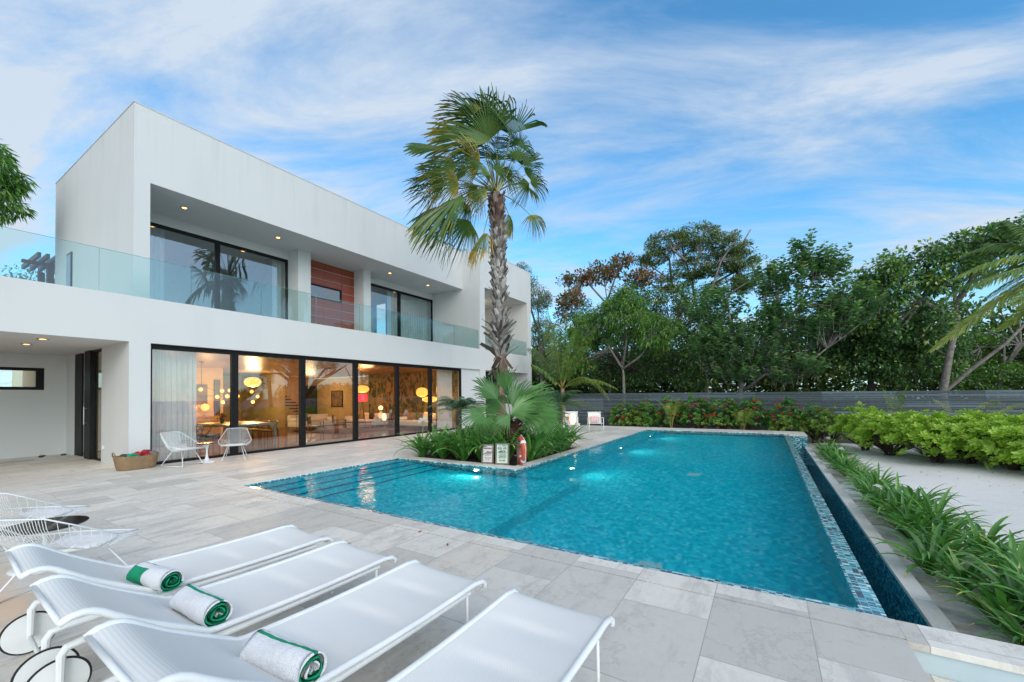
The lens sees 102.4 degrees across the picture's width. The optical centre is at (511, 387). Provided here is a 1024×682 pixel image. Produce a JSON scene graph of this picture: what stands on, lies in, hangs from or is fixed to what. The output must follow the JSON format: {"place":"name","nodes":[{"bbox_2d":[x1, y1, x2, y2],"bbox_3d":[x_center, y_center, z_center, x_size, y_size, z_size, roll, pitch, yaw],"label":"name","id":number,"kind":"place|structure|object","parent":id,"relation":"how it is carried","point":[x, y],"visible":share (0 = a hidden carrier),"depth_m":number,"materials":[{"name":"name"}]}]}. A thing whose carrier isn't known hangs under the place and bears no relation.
{"place":"outdoors","nodes":[
{"label":"outdoors","id":0,"kind":"place"},
{"bbox_2d":[306,385,316,413],"bbox_3d":[-13.831,1.060,28.369,0.060,2.518,1.110,-1,-1,32],"label":"interior door","id":1,"kind":"structure","parent":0,"point":[311,392],"depth_m":28.38,"materials":[{"name":"wood"}]},
{"bbox_2d":[306,386,316,413],"bbox_3d":[-13.839,1.100,28.374,0.040,2.438,0.950,-1,-1,32],"label":"door leaf","id":2,"kind":"structure","parent":1,"relation":"in","point":[311,391],"depth_m":28.38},
{"bbox_2d":[0,423,929,681],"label":"stone deck","id":3,"kind":"structure","parent":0,"point":[669,627],"depth_m":3.67,"materials":[{"name":"stone"}]},
{"bbox_2d":[0,493,89,550],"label":"wire chair","id":4,"kind":"object","parent":3,"relation":"on","point":[48,512],"visible":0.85,"depth_m":4.51,"materials":[{"name":"metal"}]},
{"bbox_2d":[0,515,89,575],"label":"pedestal table","id":5,"kind":"object","parent":3,"relation":"on","point":[75,519],"visible":0.47,"depth_m":4.00,"materials":[{"name":"metal"}]},
{"bbox_2d":[0,518,138,602],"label":"wire chair","id":6,"kind":"object","parent":3,"relation":"on","point":[79,542],"visible":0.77,"depth_m":3.51,"materials":[{"name":"metal"}]},
{"bbox_2d":[112,452,158,470],"bbox_3d":[-8.832,1.684,9.653,0.480,0.432,0.837,-1,-1,27],"label":"basket","id":7,"kind":"object","parent":3,"relation":"on","point":[133,463],"visible":0.91,"depth_m":9.47,"materials":[{"name":"wicker"}]},
{"bbox_2d":[0,524,333,681],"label":"sun lounger","id":8,"kind":"object","parent":3,"relation":"on","point":[32,629],"visible":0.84,"depth_m":2.69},
{"bbox_2d":[126,561,183,591],"bbox_3d":[-2.337,1.240,2.694,0.384,0.140,0.148,-1,-1,23],"label":"rolled towel","id":9,"kind":"object","parent":8,"relation":"on","point":[152,576],"visible":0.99,"depth_m":2.64,"materials":[{"name":"fabric"}]},
{"bbox_2d":[160,431,204,466],"bbox_3d":[-8.120,1.495,10.119,0.824,0.818,0.755,-1,-1,13],"label":"wire chair","id":10,"kind":"object","parent":3,"relation":"on","point":[180,449],"visible":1,"depth_m":10.09,"materials":[{"name":"metal"}]},
{"bbox_2d":[27,540,396,681],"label":"sun lounger","id":11,"kind":"object","parent":3,"relation":"on","point":[255,596],"visible":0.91,"depth_m":2.36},
{"bbox_2d":[169,584,232,626],"bbox_3d":[-1.744,1.222,2.304,0.404,0.146,0.155,-1,-1,30],"label":"rolled towel","id":12,"kind":"object","parent":11,"relation":"on","point":[198,605],"visible":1,"depth_m":2.24,"materials":[{"name":"fabric"}]},
{"bbox_2d":[218,428,251,461],"bbox_3d":[-7.393,1.503,10.989,0.755,0.818,0.824,0,-1,-28],"label":"wire chair","id":13,"kind":"object","parent":3,"relation":"on","point":[235,444],"visible":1,"depth_m":11.09,"materials":[{"name":"metal"}]},
{"bbox_2d":[0,101,531,465],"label":"house","id":14,"kind":"structure","parent":3,"relation":"on","point":[100,319],"depth_m":13.57,"materials":[{"name":"paint"}]},
{"bbox_2d":[0,367,43,389],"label":"window frame","id":15,"kind":"structure","parent":14,"relation":"in","point":[39,385],"depth_m":12.08,"materials":[{"name":"black metal"}]},
{"bbox_2d":[21,252,54,283],"bbox_3d":[-18.270,-3.163,16.322,2.700,3.620,1.700,-1,-1,32],"label":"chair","id":16,"kind":"object","parent":14,"relation":"on","point":[44,262],"visible":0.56,"depth_m":15.93,"materials":[{"name":"wood"}]},
{"bbox_2d":[74,350,94,458],"bbox_3d":[-12.280,0.483,11.736,1.803,2.980,0.179,-1,-1,33],"label":"entrance door","id":17,"kind":"structure","parent":14,"relation":"in","point":[84,435],"depth_m":11.44,"materials":[{"name":"black metal"}]},
{"bbox_2d":[150,226,163,300],"bbox_3d":[-11.502,-3.316,12.818,0.137,3.580,1.050,-1,-1,32],"label":"curtain","id":18,"kind":"object","parent":14,"relation":"hanging from","point":[156,266],"visible":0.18,"depth_m":13.15,"materials":[{"name":"white fabric"}]},
{"bbox_2d":[152,349,196,460],"bbox_3d":[-8.960,0.445,10.826,0.137,2.900,1.090,-1,-1,32],"label":"curtain","id":19,"kind":"object","parent":14,"relation":"hanging from","point":[174,373],"visible":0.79,"depth_m":10.87,"materials":[{"name":"white fabric"}]},
{"bbox_2d":[196,415,220,436],"bbox_3d":[-12.952,1.631,17.034,0.440,0.908,1.400,-1,-1,32],"label":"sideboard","id":20,"kind":"object","parent":14,"relation":"in","point":[208,419],"visible":0.3,"depth_m":17.15,"materials":[{"name":"brown wood"}]},
{"bbox_2d":[150,222,287,319],"bbox_3d":[-10.255,-3.308,14.269,0.100,3.630,4.970,-1,-1,32],"label":"window frame","id":21,"kind":"structure","parent":14,"relation":"in","point":[217,243],"depth_m":14.28,"materials":[{"name":"black metal"}]},
{"bbox_2d":[196,421,275,448],"bbox_3d":[-9.785,1.625,14.548,2.560,0.766,1.500,-1,-1,32],"label":"dining table","id":22,"kind":"object","parent":14,"relation":"on","point":[241,423],"visible":0.61,"depth_m":14.31,"materials":[{"name":"brown wood"}]},
{"bbox_2d":[272,259,280,317],"bbox_3d":[-9.345,-3.274,16.305,0.129,3.580,0.350,-1,-1,32],"label":"curtain","id":23,"kind":"object","parent":14,"relation":"hanging from","point":[276,290],"visible":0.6,"depth_m":16.32,"materials":[{"name":"white fabric"}]},
{"bbox_2d":[150,344,461,464],"bbox_3d":[-5.767,0.473,15.313,0.120,2.990,12.200,-1,-1,32],"label":"window frame","id":24,"kind":"structure","parent":14,"relation":"in","point":[233,354],"depth_m":13.45,"materials":[{"name":"black metal"}]},
{"bbox_2d":[287,414,335,429],"bbox_3d":[-10.486,1.774,21.622,0.930,0.740,2.200,-1,-1,32],"label":"sofa","id":25,"kind":"object","parent":14,"relation":"on","point":[315,418],"visible":0.85,"depth_m":21.69,"materials":[{"name":"fabric"}]},
{"bbox_2d":[306,427,402,434],"bbox_3d":[-7.822,2.076,20.089,3.300,0.010,3.600,-1,-1,32],"label":"rug","id":26,"kind":"object","parent":14,"relation":"on","point":[339,431],"visible":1,"depth_m":19.81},
{"bbox_2d":[344,413,388,427],"bbox_3d":[-7.968,1.759,22.435,2.600,0.740,0.930,-1,-1,32],"label":"sofa","id":27,"kind":"object","parent":14,"relation":"on","point":[376,420],"visible":0.48,"depth_m":22.05,"materials":[{"name":"fabric"}]},
{"bbox_2d":[371,283,432,341],"bbox_3d":[-5.845,-3.222,21.407,0.100,3.630,4.890,-1,-1,32],"label":"window frame","id":28,"kind":"structure","parent":14,"relation":"in","point":[399,293],"depth_m":21.37,"materials":[{"name":"black metal"}]},
{"bbox_2d":[387,291,426,340],"bbox_3d":[-5.643,-3.202,22.304,0.138,3.580,2.950,-1,-1,32],"label":"curtain","id":29,"kind":"object","parent":14,"relation":"hanging from","point":[413,327],"visible":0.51,"depth_m":22.32,"materials":[{"name":"white fabric"}]},
{"bbox_2d":[400,413,435,428],"bbox_3d":[-4.898,1.695,21.127,1.900,0.740,0.930,-1,-1,32],"label":"sofa","id":30,"kind":"object","parent":14,"relation":"on","point":[404,421],"visible":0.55,"depth_m":20.83,"materials":[{"name":"fabric"}]},
{"bbox_2d":[436,369,451,429],"bbox_3d":[-3.287,0.555,20.010,0.137,2.900,1.100,-1,-1,32],"label":"curtain","id":31,"kind":"object","parent":14,"relation":"hanging from","point":[444,382],"visible":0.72,"depth_m":19.96,"materials":[{"name":"white fabric"}]},
{"bbox_2d":[83,559,486,681],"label":"sun lounger","id":32,"kind":"object","parent":3,"relation":"on","point":[351,631],"visible":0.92,"depth_m":2.06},
{"bbox_2d":[239,629,326,681],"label":"rolled towel","id":33,"kind":"object","parent":32,"relation":"on","point":[280,657],"visible":1,"depth_m":1.77,"materials":[{"name":"fabric"}]},
{"bbox_2d":[481,444,493,463],"bbox_3d":[-0.577,1.571,9.789,0.310,0.460,0.027,-1,-8,16],"label":"warning sign","id":34,"kind":"object","parent":3,"relation":"on","point":[487,458],"visible":0.97,"depth_m":9.78,"materials":[{"name":"white plastic"}]},
{"bbox_2d":[387,588,614,681],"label":"sun lounger","id":35,"kind":"object","parent":3,"relation":"on","point":[513,635],"visible":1,"depth_m":2.03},
{"bbox_2d":[495,443,508,464],"bbox_3d":[-0.229,1.544,9.617,0.330,0.500,0.027,-1,-8,10],"label":"pool rules sign","id":36,"kind":"object","parent":3,"relation":"on","point":[502,457],"visible":1,"depth_m":9.61,"materials":[{"name":"white plastic"}]},
{"bbox_2d":[527,312,617,424],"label":"coconut palm","id":37,"kind":"object","parent":3,"relation":"on","point":[555,372],"visible":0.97,"depth_m":21.90,"materials":[{"name":"plant"}]},
{"bbox_2d":[543,390,601,429],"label":"pygmy date palm","id":38,"kind":"object","parent":3,"relation":"on","point":[565,397],"visible":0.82,"depth_m":15.25,"materials":[{"name":"green plant"}]},
{"bbox_2d":[0,0,1023,392],"label":"sky","id":39,"kind":"structure","parent":0,"point":[874,126],"materials":[{"name":"blue"}]},
{"bbox_2d":[251,430,857,607],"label":"pool water","id":40,"kind":"structure","parent":0,"point":[738,508],"depth_m":6.28,"materials":[{"name":"liquid"}]},
{"bbox_2d":[521,398,995,445],"bbox_3d":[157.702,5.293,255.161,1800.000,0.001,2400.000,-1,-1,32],"label":"ground","id":41,"kind":"structure","parent":0,"point":[809,439],"depth_m":19.31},
{"bbox_2d":[0,138,39,229],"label":"tree","id":42,"kind":"object","parent":41,"relation":"on","point":[14,187],"visible":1,"depth_m":12.67,"materials":[{"name":"green plant"}]},
{"bbox_2d":[516,262,562,393],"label":"fine leaved tree","id":43,"kind":"object","parent":41,"relation":"on","point":[541,301],"visible":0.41,"depth_m":30.31,"materials":[{"name":"green plant"}]},
{"bbox_2d":[552,251,665,424],"bbox_3d":[6.811,-3.486,29.502,8.140,12.364,3.366,-1,-1,32],"label":"almond tree","id":44,"kind":"object","parent":41,"relation":"on","point":[589,275],"visible":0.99,"depth_m":29.73,"materials":[{"name":"green plant"}]},
{"bbox_2d":[608,401,636,425],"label":"ixora shrub","id":45,"kind":"object","parent":41,"relation":"on","point":[613,419],"visible":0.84,"depth_m":21.31,"materials":[{"name":"green plant"}]},
{"bbox_2d":[563,280,689,408],"bbox_3d":[6.743,-1.945,25.047,7.814,9.108,3.619,-1,-1,32],"label":"mango tree","id":46,"kind":"object","parent":41,"relation":"on","point":[624,309],"visible":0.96,"depth_m":24.49,"materials":[{"name":"green plant"}]},
{"bbox_2d":[543,279,725,424],"bbox_3d":[8.151,-2.776,28.875,13.237,10.887,5.072,-2,-2,42],"label":"undergrowth tree","id":47,"kind":"object","parent":41,"relation":"on","point":[679,308],"visible":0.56,"depth_m":26.77,"materials":[{"name":"green plant"}]},
{"bbox_2d":[629,398,662,426],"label":"ixora shrub","id":48,"kind":"object","parent":41,"relation":"on","point":[646,414],"visible":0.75,"depth_m":20.66,"materials":[{"name":"green plant"}]},
{"bbox_2d":[653,395,688,427],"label":"ixora shrub","id":49,"kind":"object","parent":41,"relation":"on","point":[666,420],"visible":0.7,"depth_m":20.09,"materials":[{"name":"green plant"}]},
{"bbox_2d":[678,392,711,428],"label":"ixora shrub","id":50,"kind":"object","parent":41,"relation":"on","point":[697,413],"visible":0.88,"depth_m":19.51,"materials":[{"name":"green plant"}]},
{"bbox_2d":[630,220,767,425],"bbox_3d":[12.321,-4.328,27.667,8.663,13.837,2.768,-1,-1,32],"label":"airy tree","id":51,"kind":"object","parent":41,"relation":"on","point":[721,257],"visible":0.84,"depth_m":27.24,"materials":[{"name":"green plant"}]},
{"bbox_2d":[706,396,739,429],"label":"ixora shrub","id":52,"kind":"object","parent":41,"relation":"on","point":[723,417],"visible":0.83,"depth_m":18.89,"materials":[{"name":"green plant"}]},
{"bbox_2d":[730,396,769,429],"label":"ixora shrub","id":53,"kind":"object","parent":41,"relation":"on","point":[750,424],"visible":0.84,"depth_m":18.25,"materials":[{"name":"green plant"}]},
{"bbox_2d":[531,290,1023,422],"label":"distant wood","id":54,"kind":"object","parent":41,"relation":"on","point":[823,383],"visible":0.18,"depth_m":27.80,"materials":[{"name":"green plant"}]},
{"bbox_2d":[534,390,1023,442],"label":"slat fence","id":55,"kind":"object","parent":41,"relation":"on","point":[1007,397],"visible":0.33,"depth_m":17.35,"materials":[{"name":"grey wood"}]},
{"bbox_2d":[762,396,807,430],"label":"ixora shrub","id":56,"kind":"object","parent":41,"relation":"on","point":[772,421],"visible":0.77,"depth_m":17.63,"materials":[{"name":"green plant"}]},
{"bbox_2d":[682,228,889,412],"bbox_3d":[12.959,-2.544,20.324,8.688,9.967,3.218,-2,-1,37],"label":"sea grape tree","id":57,"kind":"object","parent":41,"relation":"on","point":[727,343],"visible":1,"depth_m":19.88,"materials":[{"name":"green plant"}]},
{"bbox_2d":[768,414,822,435],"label":"yellow green bush","id":58,"kind":"object","parent":41,"relation":"on","point":[789,427],"visible":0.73,"depth_m":17.23,"materials":[{"name":"green plant"}]},
{"bbox_2d":[810,406,856,446],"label":"yellow green bush","id":59,"kind":"object","parent":41,"relation":"on","point":[818,425],"visible":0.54,"depth_m":16.11,"materials":[{"name":"green plant"}]},
{"bbox_2d":[828,401,894,449],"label":"sea lettuce bush","id":60,"kind":"object","parent":41,"relation":"on","point":[845,419],"visible":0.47,"depth_m":15.03,"materials":[{"name":"green plant"}]},
{"bbox_2d":[802,293,975,402],"bbox_3d":[18.994,-1.264,21.225,6.825,7.293,3.769,-1,-1,32],"label":"shade tree","id":61,"kind":"object","parent":41,"relation":"on","point":[848,349],"visible":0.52,"depth_m":20.65,"materials":[{"name":"green plant"}]},
{"bbox_2d":[843,408,938,455],"bbox_3d":[12.576,1.495,13.641,2.481,1.630,2.221,-1,-1,17],"label":"sea lettuce bush","id":62,"kind":"object","parent":41,"relation":"on","point":[882,420],"visible":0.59,"depth_m":13.54,"materials":[{"name":"green plant"}]},
{"bbox_2d":[813,450,1023,644],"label":"bed soil","id":63,"kind":"structure","parent":41,"relation":"on","point":[960,621],"depth_m":4.28,"materials":[{"name":"soil"}]},
{"bbox_2d":[842,474,894,501],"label":"spider lily","id":64,"kind":"object","parent":63,"relation":"on","point":[871,490],"visible":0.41,"depth_m":7.84,"materials":[{"name":"green plant"}]},
{"bbox_2d":[850,461,913,491],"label":"spider lily","id":65,"kind":"object","parent":63,"relation":"on","point":[875,476],"visible":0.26,"depth_m":8.36,"materials":[{"name":"green plant"}]},
{"bbox_2d":[854,489,924,518],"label":"spider lily","id":66,"kind":"object","parent":63,"relation":"on","point":[888,496],"visible":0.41,"depth_m":6.76,"materials":[{"name":"green plant"}]},
{"bbox_2d":[858,487,941,517],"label":"spider lily","id":67,"kind":"object","parent":63,"relation":"on","point":[908,503],"visible":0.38,"depth_m":6.43,"materials":[{"name":"green plant"}]},
{"bbox_2d":[876,504,940,525],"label":"spider lily","id":68,"kind":"object","parent":63,"relation":"on","point":[907,513],"visible":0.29,"depth_m":6.05,"materials":[{"name":"green plant"}]},
{"bbox_2d":[861,507,966,540],"bbox_3d":[5.577,1.865,5.693,1.067,0.563,1.052,-1,-1,12],"label":"spider lily","id":69,"kind":"object","parent":63,"relation":"on","point":[894,520],"visible":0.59,"depth_m":5.64,"materials":[{"name":"green plant"}]},
{"bbox_2d":[878,483,965,519],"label":"spider lily","id":70,"kind":"object","parent":63,"relation":"on","point":[906,491],"visible":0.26,"depth_m":6.79,"materials":[{"name":"green plant"}]},
{"bbox_2d":[880,486,986,526],"bbox_3d":[6.261,1.811,6.103,1.100,0.668,1.071,0,-1,-25],"label":"spider lily","id":71,"kind":"object","parent":63,"relation":"on","point":[943,502],"visible":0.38,"depth_m":6.14,"materials":[{"name":"green plant"}]},
{"bbox_2d":[892,519,983,548],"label":"spider lily","id":72,"kind":"object","parent":63,"relation":"on","point":[946,535],"visible":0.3,"depth_m":5.25,"materials":[{"name":"green plant"}]},
{"bbox_2d":[871,523,1005,580],"bbox_3d":[4.738,1.887,4.650,1.037,0.501,1.158,-7,5,4],"label":"spider lily","id":73,"kind":"object","parent":63,"relation":"on","point":[920,550],"visible":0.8,"depth_m":4.74,"materials":[{"name":"green plant"}]},
{"bbox_2d":[889,505,1006,536],"bbox_3d":[5.955,1.888,5.635,1.161,0.502,1.039,-1,-6,31],"label":"spider lily","id":74,"kind":"object","parent":63,"relation":"on","point":[958,527],"visible":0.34,"depth_m":5.59,"materials":[{"name":"green plant"}]},
{"bbox_2d":[910,529,991,563],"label":"spider lily","id":75,"kind":"object","parent":63,"relation":"on","point":[956,547],"visible":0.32,"depth_m":4.82,"materials":[{"name":"green plant"}]},
{"bbox_2d":[915,538,1015,593],"bbox_3d":[4.682,1.867,4.269,0.835,0.522,0.830,-2,-1,39],"label":"spider lily","id":76,"kind":"object","parent":63,"relation":"on","point":[953,570],"visible":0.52,"depth_m":4.25,"materials":[{"name":"green plant"}]},
{"bbox_2d":[915,566,1023,632],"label":"spider lily","id":77,"kind":"object","parent":63,"relation":"on","point":[1013,606],"visible":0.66,"depth_m":3.60,"materials":[{"name":"green plant"}]},
{"bbox_2d":[918,507,1023,562],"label":"spider lily","id":78,"kind":"object","parent":63,"relation":"on","point":[995,529],"visible":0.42,"depth_m":5.04,"materials":[{"name":"green plant"}]},
{"bbox_2d":[949,550,1023,612],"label":"spider lily","id":79,"kind":"object","parent":63,"relation":"on","point":[985,569],"visible":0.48,"depth_m":3.92,"materials":[{"name":"green plant"}]},
{"bbox_2d":[949,539,1023,582],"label":"spider lily","id":80,"kind":"object","parent":63,"relation":"on","point":[1016,560],"visible":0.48,"depth_m":4.17,"materials":[{"name":"green plant"}]},
{"bbox_2d":[950,529,1023,575],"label":"spider lily","id":81,"kind":"object","parent":63,"relation":"on","point":[1019,551],"visible":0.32,"depth_m":4.58,"materials":[{"name":"green plant"}]},
{"bbox_2d":[958,590,1023,645],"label":"spider lily","id":82,"kind":"object","parent":63,"relation":"on","point":[1011,622],"visible":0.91,"depth_m":3.31,"materials":[{"name":"green plant"}]},
{"bbox_2d":[973,563,1023,629],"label":"spider lily","id":83,"kind":"object","parent":63,"relation":"on","point":[1011,589],"visible":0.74,"depth_m":3.67,"materials":[{"name":"green plant"}]},
{"bbox_2d":[826,211,1023,407],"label":"forked tree","id":84,"kind":"object","parent":41,"relation":"on","point":[891,271],"visible":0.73,"depth_m":18.57,"materials":[{"name":"green plant"}]},
{"bbox_2d":[883,408,992,462],"bbox_3d":[12.597,1.434,12.157,2.658,1.698,2.395,-1,-1,18],"label":"sea lettuce bush","id":85,"kind":"object","parent":41,"relation":"on","point":[916,430],"visible":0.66,"depth_m":11.94,"materials":[{"name":"green plant"}]},
{"bbox_2d":[913,410,1014,463],"bbox_3d":[13.023,1.442,11.800,2.342,1.654,2.120,-1,-1,16],"label":"sea lettuce bush","id":86,"kind":"object","parent":41,"relation":"on","point":[977,457],"visible":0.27,"depth_m":11.57,"materials":[{"name":"green plant"}]},
{"bbox_2d":[912,649,1023,681],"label":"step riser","id":87,"kind":"object","parent":41,"relation":"on","point":[947,668],"depth_m":2.52,"materials":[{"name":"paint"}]},
{"bbox_2d":[923,304,1023,412],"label":"bare tree","id":88,"kind":"object","parent":41,"relation":"on","point":[1003,369],"visible":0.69,"depth_m":20.97,"materials":[{"name":"green plant"}]},
{"bbox_2d":[927,220,1023,352],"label":"coconut palm","id":89,"kind":"object","parent":41,"relation":"on","point":[1012,259],"visible":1,"depth_m":11.35,"materials":[{"name":"plant"}]},
{"bbox_2d":[947,414,1023,469],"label":"sea lettuce bush","id":90,"kind":"object","parent":41,"relation":"on","point":[986,445],"visible":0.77,"depth_m":10.77,"materials":[{"name":"green plant"}]},
{"bbox_2d":[989,426,1023,468],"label":"sea lettuce bush","id":91,"kind":"object","parent":41,"relation":"on","point":[1018,453],"visible":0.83,"depth_m":10.14,"materials":[{"name":"green plant"}]},
{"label":"pool basin","id":92,"kind":"structure","parent":41,"relation":"in","visible":0},
{"bbox_2d":[417,447,575,465],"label":"planter soil","id":93,"kind":"structure","parent":92,"relation":"in","point":[473,458],"depth_m":11.00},
{"bbox_2d":[394,417,435,456],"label":"spider lily","id":94,"kind":"object","parent":93,"relation":"on","point":[422,451],"visible":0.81,"depth_m":11.22,"materials":[{"name":"green plant"}]},
{"bbox_2d":[413,425,464,458],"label":"spider lily","id":95,"kind":"object","parent":93,"relation":"on","point":[442,453],"visible":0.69,"depth_m":10.68,"materials":[{"name":"green plant"}]},
{"bbox_2d":[424,396,483,432],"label":"pygmy date palm","id":96,"kind":"object","parent":93,"relation":"on","point":[454,403],"visible":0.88,"depth_m":14.70,"materials":[{"name":"green plant"}]},
{"bbox_2d":[431,427,495,460],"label":"spider lily","id":97,"kind":"object","parent":93,"relation":"on","point":[463,452],"visible":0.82,"depth_m":10.35,"materials":[{"name":"green plant"}]},
{"bbox_2d":[402,83,548,435],"bbox_3d":[-1.146,-4.008,13.475,4.752,11.943,3.127,0,-1,-25],"label":"fan palm","id":98,"kind":"object","parent":93,"relation":"on","point":[485,119],"visible":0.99,"depth_m":13.07,"materials":[{"name":"green plant"}]},
{"bbox_2d":[475,427,530,460],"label":"spider lily","id":99,"kind":"object","parent":93,"relation":"on","point":[511,451],"visible":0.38,"depth_m":9.87,"materials":[{"name":"green plant"}]},
{"bbox_2d":[458,364,573,458],"bbox_3d":[0.154,0.586,10.968,2.937,2.630,2.064,-1,-1,8],"label":"young fan palm","id":100,"kind":"object","parent":93,"relation":"on","point":[523,402],"visible":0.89,"depth_m":10.70,"materials":[{"name":"green plant"}]},
{"bbox_2d":[508,429,566,460],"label":"spider lily","id":101,"kind":"object","parent":93,"relation":"on","point":[534,452],"visible":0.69,"depth_m":10.15,"materials":[{"name":"green plant"}]},
{"bbox_2d":[243,430,887,617],"bbox_3d":[3.067,2.547,11.611,9.617,1.488,15.272,-1,-1,32],"label":"mosaic rim","id":102,"kind":"object","parent":92,"relation":"attached to","point":[865,597],"visible":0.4,"depth_m":4.48,"materials":[{"name":"tile"}]},
{"bbox_2d":[805,449,928,626],"bbox_3d":[6.885,2.470,9.117,0.608,1.450,15.000,-1,-1,32],"label":"overflow channel","id":103,"kind":"object","parent":102,"relation":"attached to","point":[895,600],"visible":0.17,"depth_m":5.72,"materials":[{"name":"tile"}]},
{"bbox_2d":[805,447,958,632],"bbox_3d":[7.028,2.141,8.907,0.160,0.044,14.815,-1,-1,32],"label":"channel coping","id":104,"kind":"object","parent":103,"relation":"on","point":[929,610],"visible":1,"depth_m":4.79,"materials":[{"name":"stone"}]},
{"bbox_2d":[647,427,1023,674],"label":"coping","id":105,"kind":"object","parent":92,"relation":"on","point":[1004,656],"visible":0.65,"depth_m":2.59,"materials":[{"name":"stone"}]},
{"bbox_2d":[808,443,1023,554],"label":"sand","id":106,"kind":"structure","parent":0,"point":[1002,496],"depth_m":9.54,"materials":[{"name":"sand"}]},
{"bbox_2d":[793,402,835,442],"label":"ixora shrub","id":107,"kind":"object","parent":106,"relation":"on","point":[815,437],"visible":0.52,"depth_m":17.11,"materials":[{"name":"green plant"}]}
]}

